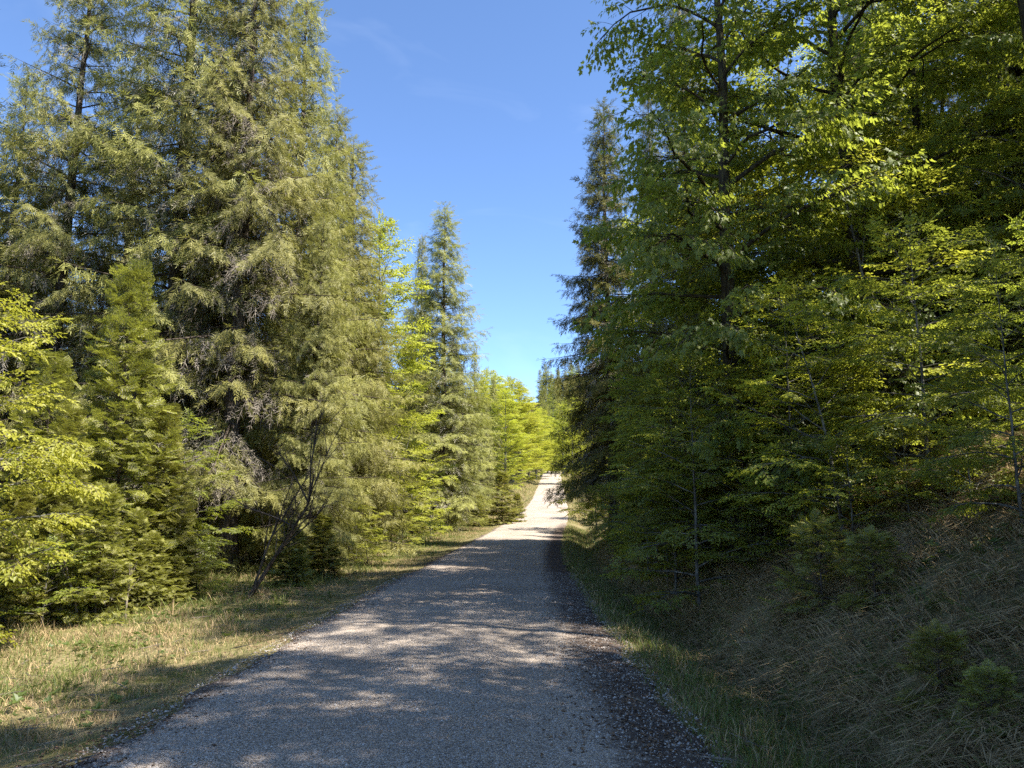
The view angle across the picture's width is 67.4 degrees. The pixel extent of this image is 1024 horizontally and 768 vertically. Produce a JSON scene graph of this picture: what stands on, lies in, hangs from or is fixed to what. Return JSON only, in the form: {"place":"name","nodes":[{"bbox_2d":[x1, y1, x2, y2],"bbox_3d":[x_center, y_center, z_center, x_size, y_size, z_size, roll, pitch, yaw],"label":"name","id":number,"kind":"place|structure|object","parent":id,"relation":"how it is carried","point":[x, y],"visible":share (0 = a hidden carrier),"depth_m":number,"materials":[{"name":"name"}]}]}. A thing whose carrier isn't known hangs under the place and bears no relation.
{"place":"outdoors","nodes":[
{"label":"outdoors","id":0,"kind":"place"},
{"bbox_2d":[0,515,507,767],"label":"verge grass","id":1,"kind":"structure","parent":0,"point":[52,683],"depth_m":10.12,"materials":[{"name":"green plant"}]},
{"bbox_2d":[76,471,722,767],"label":"road","id":2,"kind":"structure","parent":0,"point":[505,548],"depth_m":6.67,"materials":[{"name":"grey gravel"}]},
{"bbox_2d":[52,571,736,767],"bbox_3d":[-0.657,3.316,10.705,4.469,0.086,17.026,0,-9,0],"label":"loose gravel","id":3,"kind":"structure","parent":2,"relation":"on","point":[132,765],"depth_m":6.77,"materials":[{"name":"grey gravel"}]},
{"bbox_2d":[0,0,986,401],"label":"sky","id":4,"kind":"structure","parent":0,"point":[481,107],"materials":[{"name":"blue"}]},
{"bbox_2d":[0,401,1023,767],"bbox_3d":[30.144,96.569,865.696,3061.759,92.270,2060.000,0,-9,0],"label":"ground","id":5,"kind":"structure","parent":0,"point":[264,643],"depth_m":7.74,"materials":[{"name":"green plant"}]},
{"bbox_2d":[0,55,27,510],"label":"spruce tree","id":6,"kind":"object","parent":5,"relation":"on","point":[3,295],"visible":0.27,"depth_m":21.91,"materials":[{"name":"green plant"}]},
{"bbox_2d":[0,479,59,635],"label":"young spruce","id":7,"kind":"object","parent":5,"relation":"on","point":[22,508],"visible":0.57,"depth_m":11.19,"materials":[{"name":"green plant"}]},
{"bbox_2d":[0,66,82,595],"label":"spruce tree","id":8,"kind":"object","parent":5,"relation":"on","point":[20,114],"visible":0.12,"depth_m":26.29,"materials":[{"name":"green plant"}]},
{"bbox_2d":[0,349,98,588],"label":"young spruce","id":9,"kind":"object","parent":5,"relation":"on","point":[54,358],"visible":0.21,"depth_m":16.00,"materials":[{"name":"green plant"}]},
{"bbox_2d":[0,281,110,648],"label":"young beech","id":10,"kind":"object","parent":5,"relation":"on","point":[76,492],"visible":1,"depth_m":9.71,"materials":[{"name":"green plant"}]},
{"bbox_2d":[0,402,113,617],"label":"young spruce","id":11,"kind":"object","parent":5,"relation":"on","point":[67,428],"visible":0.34,"depth_m":12.38,"materials":[{"name":"green plant"}]},
{"bbox_2d":[0,533,115,627],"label":"leafy shrub","id":12,"kind":"object","parent":5,"relation":"on","point":[28,609],"visible":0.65,"depth_m":11.23,"materials":[{"name":"green plant"}]},
{"bbox_2d":[0,0,165,600],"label":"spruce tree","id":13,"kind":"object","parent":5,"relation":"on","point":[67,251],"visible":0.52,"depth_m":22.10,"materials":[{"name":"green plant"}]},
{"bbox_2d":[49,479,141,627],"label":"young spruce","id":14,"kind":"object","parent":5,"relation":"on","point":[104,592],"visible":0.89,"depth_m":11.62,"materials":[{"name":"green plant"}]},
{"bbox_2d":[34,257,200,601],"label":"young spruce","id":15,"kind":"object","parent":5,"relation":"on","point":[107,449],"visible":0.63,"depth_m":13.97,"materials":[{"name":"green plant"}]},
{"bbox_2d":[46,42,195,550],"bbox_3d":[-14.014,-3.070,27.800,6.666,20.331,7.088,3,-10,-16],"label":"spruce tree","id":16,"kind":"object","parent":5,"relation":"on","point":[127,259],"visible":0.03,"depth_m":28.05,"materials":[{"name":"green plant"}]},
{"bbox_2d":[104,507,162,614],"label":"young spruce","id":17,"kind":"object","parent":5,"relation":"on","point":[139,524],"visible":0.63,"depth_m":12.67,"materials":[{"name":"green plant"}]},
{"bbox_2d":[114,530,183,609],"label":"young spruce","id":18,"kind":"object","parent":5,"relation":"on","point":[157,538],"visible":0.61,"depth_m":13.04,"materials":[{"name":"green plant"}]},
{"bbox_2d":[116,402,215,600],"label":"young spruce","id":19,"kind":"object","parent":5,"relation":"on","point":[173,518],"visible":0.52,"depth_m":14.29,"materials":[{"name":"green plant"}]},
{"bbox_2d":[0,0,334,587],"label":"spruce tree","id":20,"kind":"object","parent":5,"relation":"on","point":[153,165],"visible":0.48,"depth_m":21.57,"materials":[{"name":"green plant"}]},
{"bbox_2d":[155,555,195,606],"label":"young spruce","id":21,"kind":"object","parent":5,"relation":"on","point":[177,561],"visible":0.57,"depth_m":13.60,"materials":[{"name":"green plant"}]},
{"bbox_2d":[161,501,211,598],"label":"young spruce","id":22,"kind":"object","parent":5,"relation":"on","point":[192,543],"visible":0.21,"depth_m":14.66,"materials":[{"name":"green plant"}]},
{"bbox_2d":[120,407,257,568],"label":"young spruce","id":23,"kind":"object","parent":5,"relation":"on","point":[201,525],"visible":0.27,"depth_m":17.96,"materials":[{"name":"green plant"}]},
{"bbox_2d":[166,528,233,594],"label":"young beech","id":24,"kind":"object","parent":5,"relation":"on","point":[215,562],"visible":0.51,"depth_m":14.64,"materials":[{"name":"green plant"}]},
{"bbox_2d":[158,1,279,567],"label":"spruce tree","id":25,"kind":"object","parent":5,"relation":"on","point":[229,320],"visible":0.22,"depth_m":21.50,"materials":[{"name":"green plant"}]},
{"bbox_2d":[91,0,369,573],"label":"spruce tree","id":26,"kind":"object","parent":5,"relation":"on","point":[231,386],"visible":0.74,"depth_m":21.03,"materials":[{"name":"green plant"}]},
{"bbox_2d":[202,393,352,596],"bbox_3d":[-4.436,2.117,14.727,2.784,4.034,1.336,0,-9,0],"label":"bare shrub","id":27,"kind":"object","parent":5,"relation":"on","point":[291,533],"visible":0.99,"depth_m":14.72,"materials":[{"name":"brown plant"}]},
{"bbox_2d":[250,460,322,590],"bbox_3d":[-4.641,2.948,16.183,1.299,2.818,1.116,-1,-9,8],"label":"bare shrub","id":28,"kind":"object","parent":5,"relation":"on","point":[273,533],"visible":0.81,"depth_m":15.98,"materials":[{"name":"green plant"}]},
{"bbox_2d":[260,517,315,587],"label":"young spruce","id":29,"kind":"object","parent":5,"relation":"on","point":[291,565],"visible":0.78,"depth_m":16.50,"materials":[{"name":"green plant"}]},
{"bbox_2d":[186,0,399,566],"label":"spruce tree","id":30,"kind":"object","parent":5,"relation":"on","point":[320,118],"visible":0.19,"depth_m":25.33,"materials":[{"name":"green plant"}]},
{"bbox_2d":[241,211,382,578],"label":"spruce tree","id":31,"kind":"object","parent":5,"relation":"on","point":[315,346],"visible":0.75,"depth_m":20.43,"materials":[{"name":"green plant"}]},
{"bbox_2d":[263,270,376,566],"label":"spruce tree","id":32,"kind":"object","parent":5,"relation":"on","point":[350,507],"visible":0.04,"depth_m":23.91,"materials":[{"name":"green plant"}]},
{"bbox_2d":[305,513,349,579],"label":"young spruce","id":33,"kind":"object","parent":5,"relation":"on","point":[324,522],"visible":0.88,"depth_m":18.99,"materials":[{"name":"green plant"}]},
{"bbox_2d":[250,100,413,559],"bbox_3d":[-6.635,-1.794,28.061,6.587,18.505,6.020,-7,-12,37],"label":"spruce tree","id":34,"kind":"object","parent":5,"relation":"on","point":[364,461],"visible":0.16,"depth_m":28.24,"materials":[{"name":"green plant"}]},
{"bbox_2d":[263,133,436,558],"bbox_3d":[-6.129,-1.644,29.803,7.438,17.132,7.769,7,-11,-36],"label":"spruce tree","id":35,"kind":"object","parent":5,"relation":"on","point":[389,521],"visible":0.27,"depth_m":29.63,"materials":[{"name":"green plant"}]},
{"bbox_2d":[341,520,390,565],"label":"young beech","id":36,"kind":"object","parent":5,"relation":"on","point":[371,551],"visible":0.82,"depth_m":23.49,"materials":[{"name":"green plant"}]},
{"bbox_2d":[344,491,391,557],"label":"young beech","id":37,"kind":"object","parent":5,"relation":"on","point":[375,516],"visible":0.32,"depth_m":25.80,"materials":[{"name":"green plant"}]},
{"bbox_2d":[354,210,444,536],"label":"beech tree","id":38,"kind":"object","parent":5,"relation":"on","point":[410,362],"visible":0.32,"depth_m":36.42,"materials":[{"name":"green plant"}]},
{"bbox_2d":[363,411,457,546],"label":"young beech","id":39,"kind":"object","parent":5,"relation":"on","point":[421,508],"visible":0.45,"depth_m":32.68,"materials":[{"name":"green plant"}]},
{"bbox_2d":[381,445,457,537],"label":"young beech","id":40,"kind":"object","parent":5,"relation":"on","point":[441,510],"visible":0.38,"depth_m":37.87,"materials":[{"name":"green plant"}]},
{"bbox_2d":[397,232,447,525],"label":"spruce tree","id":41,"kind":"object","parent":5,"relation":"on","point":[422,266],"visible":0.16,"depth_m":50.10,"materials":[{"name":"green plant"}]},
{"bbox_2d":[392,201,506,532],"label":"spruce tree","id":42,"kind":"object","parent":5,"relation":"on","point":[443,436],"visible":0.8,"depth_m":45.22,"materials":[{"name":"green plant"}]},
{"bbox_2d":[429,335,484,523],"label":"spruce tree","id":43,"kind":"object","parent":5,"relation":"on","point":[468,472],"visible":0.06,"depth_m":54.66,"materials":[{"name":"green plant"}]},
{"bbox_2d":[458,347,495,517],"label":"spruce tree","id":44,"kind":"object","parent":5,"relation":"on","point":[474,391],"visible":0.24,"depth_m":59.92,"materials":[{"name":"green plant"}]},
{"bbox_2d":[477,400,496,500],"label":"spruce tree","id":45,"kind":"object","parent":5,"relation":"on","point":[490,478],"visible":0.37,"depth_m":84.42,"materials":[{"name":"green plant"}]},
{"bbox_2d":[483,375,504,485],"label":"spruce tree","id":46,"kind":"object","parent":5,"relation":"on","point":[493,392],"visible":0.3,"depth_m":105.46,"materials":[{"name":"green plant"}]},
{"bbox_2d":[484,470,519,524],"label":"young spruce","id":47,"kind":"object","parent":5,"relation":"on","point":[506,509],"visible":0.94,"depth_m":49.22,"materials":[{"name":"green plant"}]},
{"bbox_2d":[488,382,529,472],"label":"beech tree","id":48,"kind":"object","parent":5,"relation":"on","point":[498,388],"visible":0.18,"depth_m":112.29,"materials":[{"name":"green plant"}]},
{"bbox_2d":[476,387,542,489],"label":"beech tree","id":49,"kind":"object","parent":5,"relation":"on","point":[503,457],"visible":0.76,"depth_m":99.61,"materials":[{"name":"green plant"}]},
{"bbox_2d":[0,460,1022,767],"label":"leaf litter","id":50,"kind":"object","parent":5,"relation":"on","point":[426,562],"visible":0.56,"depth_m":6.50,"materials":[{"name":"brown plant"}]},
{"bbox_2d":[0,450,1023,732],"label":"ground cover","id":51,"kind":"object","parent":5,"relation":"on","point":[16,698],"visible":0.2,"depth_m":7.82,"materials":[{"name":"green plant"}]},
{"bbox_2d":[492,378,544,482],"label":"beech tree","id":52,"kind":"object","parent":5,"relation":"on","point":[525,406],"visible":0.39,"depth_m":118.13,"materials":[{"name":"green plant"}]},
{"bbox_2d":[501,384,552,481],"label":"beech tree","id":53,"kind":"object","parent":5,"relation":"on","point":[532,442],"visible":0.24,"depth_m":128.04,"materials":[{"name":"green plant"}]},
{"bbox_2d":[450,465,608,525],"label":"slope grass","id":54,"kind":"structure","parent":5,"relation":"on","point":[524,488],"depth_m":95.29,"materials":[{"name":"green plant"}]},
{"bbox_2d":[507,402,551,477],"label":"beech tree","id":55,"kind":"object","parent":5,"relation":"on","point":[540,441],"visible":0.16,"depth_m":139.94,"materials":[{"name":"green plant"}]},
{"bbox_2d":[550,398,588,483],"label":"beech tree","id":56,"kind":"object","parent":5,"relation":"on","point":[563,408],"visible":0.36,"depth_m":130.14,"materials":[{"name":"green plant"}]},
{"bbox_2d":[547,431,606,528],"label":"young beech","id":57,"kind":"object","parent":5,"relation":"on","point":[578,508],"visible":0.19,"depth_m":41.78,"materials":[{"name":"green plant"}]},
{"bbox_2d":[537,97,649,536],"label":"spruce tree","id":58,"kind":"object","parent":5,"relation":"on","point":[592,387],"visible":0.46,"depth_m":31.53,"materials":[{"name":"green plant"}]},
{"bbox_2d":[570,480,644,548],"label":"leafy shrub","id":59,"kind":"object","parent":5,"relation":"on","point":[590,492],"visible":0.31,"depth_m":25.60,"materials":[{"name":"green plant"}]},
{"bbox_2d":[588,357,662,468],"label":"young beech","id":60,"kind":"object","parent":5,"relation":"on","point":[608,436],"visible":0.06,"depth_m":28.10,"materials":[{"name":"green plant"}]},
{"bbox_2d":[607,492,646,559],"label":"young spruce","id":61,"kind":"object","parent":5,"relation":"on","point":[614,545],"visible":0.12,"depth_m":21.53,"materials":[{"name":"green plant"}]},
{"bbox_2d":[591,486,689,581],"bbox_3d":[3.031,3.253,17.237,2.428,2.416,2.655,-6,-11,32],"label":"leafy shrub","id":62,"kind":"object","parent":5,"relation":"on","point":[628,513],"visible":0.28,"depth_m":16.99,"materials":[{"name":"green plant"}]},
{"bbox_2d":[623,56,671,504],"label":"spruce tree","id":63,"kind":"object","parent":5,"relation":"on","point":[643,132],"visible":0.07,"depth_m":27.33,"materials":[{"name":"green plant"}]},
{"bbox_2d":[583,373,737,590],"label":"young beech","id":64,"kind":"object","parent":5,"relation":"on","point":[638,520],"visible":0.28,"depth_m":14.13,"materials":[{"name":"green plant"}]},
{"bbox_2d":[614,496,716,585],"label":"leafy shrub","id":65,"kind":"object","parent":5,"relation":"on","point":[652,505],"visible":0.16,"depth_m":15.12,"materials":[{"name":"green plant"}]},
{"bbox_2d":[598,340,747,532],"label":"young beech","id":66,"kind":"object","parent":5,"relation":"on","point":[619,410],"visible":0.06,"depth_m":19.28,"materials":[{"name":"green plant"}]},
{"bbox_2d":[626,0,744,507],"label":"spruce tree","id":67,"kind":"object","parent":5,"relation":"on","point":[662,324],"visible":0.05,"depth_m":20.80,"materials":[{"name":"green plant"}]},
{"bbox_2d":[597,305,776,531],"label":"young beech","id":68,"kind":"object","parent":5,"relation":"on","point":[646,380],"visible":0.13,"depth_m":17.24,"materials":[{"name":"green plant"}]},
{"bbox_2d":[600,148,773,460],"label":"beech tree","id":69,"kind":"object","parent":5,"relation":"on","point":[608,366],"visible":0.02,"depth_m":26.17,"materials":[{"name":"green plant"}]},
{"bbox_2d":[597,229,777,461],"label":"young beech","id":70,"kind":"object","parent":5,"relation":"on","point":[630,380],"visible":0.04,"depth_m":23.85,"materials":[{"name":"green plant"}]},
{"bbox_2d":[628,431,756,557],"bbox_3d":[3.497,2.194,14.337,2.896,2.636,2.649,-2,-9,11],"label":"leafy shrub","id":71,"kind":"object","parent":5,"relation":"on","point":[665,457],"visible":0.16,"depth_m":14.18,"materials":[{"name":"green plant"}]},
{"bbox_2d":[599,343,799,616],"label":"young beech","id":72,"kind":"object","parent":5,"relation":"on","point":[672,538],"visible":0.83,"depth_m":11.86,"materials":[{"name":"green plant"}]},
{"bbox_2d":[673,475,765,571],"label":"spruce sapling","id":73,"kind":"object","parent":5,"relation":"on","point":[708,490],"visible":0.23,"depth_m":13.17,"materials":[{"name":"green plant"}]},
{"bbox_2d":[615,303,824,559],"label":"young beech","id":74,"kind":"object","parent":5,"relation":"on","point":[678,429],"visible":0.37,"depth_m":13.24,"materials":[{"name":"green plant"}]},
{"bbox_2d":[559,0,936,558],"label":"maple tree","id":75,"kind":"object","parent":5,"relation":"on","point":[651,245],"visible":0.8,"depth_m":13.50,"materials":[{"name":"green plant"}]},
{"bbox_2d":[676,436,823,554],"bbox_3d":[3.805,1.748,12.278,2.413,2.197,2.208,-3,-10,16],"label":"leafy shrub","id":76,"kind":"object","parent":5,"relation":"on","point":[698,482],"visible":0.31,"depth_m":12.17,"materials":[{"name":"green plant"}]},
{"bbox_2d":[709,471,807,564],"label":"spruce sapling","id":77,"kind":"object","parent":5,"relation":"on","point":[746,531],"visible":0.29,"depth_m":11.67,"materials":[{"name":"green plant"}]},
{"bbox_2d":[596,136,934,481],"bbox_3d":[4.946,-1.265,16.000,6.549,8.151,6.580,2,-9,-11],"label":"young beech","id":78,"kind":"object","parent":5,"relation":"on","point":[682,281],"visible":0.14,"depth_m":15.68,"materials":[{"name":"green plant"}]},
{"bbox_2d":[678,272,904,522],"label":"young beech","id":79,"kind":"object","parent":5,"relation":"on","point":[804,339],"visible":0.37,"depth_m":11.69,"materials":[{"name":"green plant"}]},
{"bbox_2d":[676,18,920,449],"bbox_3d":[8.159,-4.324,21.531,7.752,13.762,7.407,-2,-9,11],"label":"beech tree","id":80,"kind":"object","parent":5,"relation":"on","point":[763,76],"visible":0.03,"depth_m":21.63,"materials":[{"name":"green plant"}]},
{"bbox_2d":[723,431,873,553],"bbox_3d":[4.074,1.611,11.103,2.051,1.867,1.876,4,-10,-21],"label":"leafy shrub","id":81,"kind":"object","parent":5,"relation":"on","point":[750,479],"visible":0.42,"depth_m":10.93,"materials":[{"name":"green plant"}]},
{"bbox_2d":[758,508,869,620],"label":"spruce sapling","id":82,"kind":"object","parent":5,"relation":"on","point":[808,527],"visible":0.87,"depth_m":8.74,"materials":[{"name":"green plant"}]},
{"bbox_2d":[612,108,1016,445],"bbox_3d":[6.990,-1.933,17.524,7.212,8.511,7.540,8,-12,-39],"label":"young beech","id":83,"kind":"object","parent":5,"relation":"on","point":[750,197],"visible":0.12,"depth_m":16.91,"materials":[{"name":"green plant"}]},
{"bbox_2d":[611,0,1023,472],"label":"maple tree","id":84,"kind":"object","parent":5,"relation":"on","point":[970,75],"visible":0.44,"depth_m":14.91,"materials":[{"name":"green plant"}]},
{"bbox_2d":[700,274,983,538],"bbox_3d":[4.311,0.341,10.745,3.192,3.767,3.337,-1,-9,4],"label":"young beech","id":85,"kind":"object","parent":5,"relation":"on","point":[763,383],"visible":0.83,"depth_m":10.56,"materials":[{"name":"green plant"}]},
{"bbox_2d":[780,424,930,539],"bbox_3d":[4.374,1.324,9.935,1.810,1.648,1.656,6,-11,-31],"label":"leafy shrub","id":86,"kind":"object","parent":5,"relation":"on","point":[825,474],"visible":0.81,"depth_m":9.80,"materials":[{"name":"green plant"}]},
{"bbox_2d":[706,130,1023,467],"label":"young beech","id":87,"kind":"object","parent":5,"relation":"on","point":[811,174],"visible":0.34,"depth_m":13.30,"materials":[{"name":"green plant"}]},
{"bbox_2d":[803,0,930,433],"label":"spruce tree","id":88,"kind":"object","parent":5,"relation":"on","point":[853,58],"visible":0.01,"depth_m":25.21,"materials":[{"name":"green plant"}]},
{"bbox_2d":[830,524,926,611],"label":"spruce sapling","id":89,"kind":"object","parent":5,"relation":"on","point":[875,544],"visible":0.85,"depth_m":7.96,"materials":[{"name":"green plant"}]},
{"bbox_2d":[787,3,1020,415],"bbox_3d":[11.920,-5.751,21.162,7.407,13.762,7.752,-9,-13,43],"label":"beech tree","id":90,"kind":"object","parent":5,"relation":"on","point":[906,100],"visible":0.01,"depth_m":20.00,"materials":[{"name":"green plant"}]},
{"bbox_2d":[785,208,1023,490],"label":"young beech","id":91,"kind":"object","parent":5,"relation":"on","point":[874,225],"visible":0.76,"depth_m":10.11,"materials":[{"name":"green plant"}]},
{"bbox_2d":[843,414,974,521],"bbox_3d":[4.872,1.056,9.546,1.569,1.428,1.435,1,-9,-5],"label":"leafy shrub","id":92,"kind":"object","parent":5,"relation":"on","point":[904,460],"visible":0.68,"depth_m":9.49,"materials":[{"name":"green plant"}]},
{"bbox_2d":[802,0,1023,424],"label":"maple tree","id":93,"kind":"object","parent":5,"relation":"on","point":[916,109],"visible":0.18,"depth_m":18.58,"materials":[{"name":"green plant"}]},
{"bbox_2d":[865,84,1004,416],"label":"beech tree","id":94,"kind":"object","parent":5,"relation":"on","point":[923,126],"visible":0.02,"depth_m":19.39,"materials":[{"name":"green plant"}]},
{"bbox_2d":[893,618,987,720],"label":"spruce sapling","id":95,"kind":"object","parent":5,"relation":"on","point":[949,639],"visible":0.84,"depth_m":5.53,"materials":[{"name":"green plant"}]},
{"bbox_2d":[875,0,1023,392],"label":"beech tree","id":96,"kind":"object","parent":5,"relation":"on","point":[997,228],"visible":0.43,"depth_m":14.46,"materials":[{"name":"green plant"}]},
{"bbox_2d":[893,8,1022,435],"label":"spruce tree","id":97,"kind":"object","parent":5,"relation":"on","point":[943,102],"visible":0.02,"depth_m":20.09,"materials":[{"name":"green plant"}]},
{"bbox_2d":[894,241,1023,525],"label":"young beech","id":98,"kind":"object","parent":5,"relation":"on","point":[971,437],"visible":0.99,"depth_m":7.80,"materials":[{"name":"green plant"}]},
{"bbox_2d":[904,409,1023,516],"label":"leafy shrub","id":99,"kind":"object","parent":5,"relation":"on","point":[956,430],"visible":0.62,"depth_m":8.53,"materials":[{"name":"green plant"}]},
{"bbox_2d":[918,0,1023,379],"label":"spruce tree","id":100,"kind":"object","parent":5,"relation":"on","point":[1011,347],"visible":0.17,"depth_m":17.15,"materials":[{"name":"green plant"}]},
{"bbox_2d":[944,209,1023,433],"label":"young beech","id":101,"kind":"object","parent":5,"relation":"on","point":[1013,290],"visible":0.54,"depth_m":9.88,"materials":[{"name":"green plant"}]},
{"bbox_2d":[953,658,1023,742],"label":"spruce sapling","id":102,"kind":"object","parent":5,"relation":"on","point":[1006,681],"visible":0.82,"depth_m":4.93,"materials":[{"name":"green plant"}]},
{"bbox_2d":[963,1,1023,398],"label":"spruce tree","id":103,"kind":"object","parent":5,"relation":"on","point":[1016,165],"visible":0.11,"depth_m":17.39,"materials":[{"name":"green plant"}]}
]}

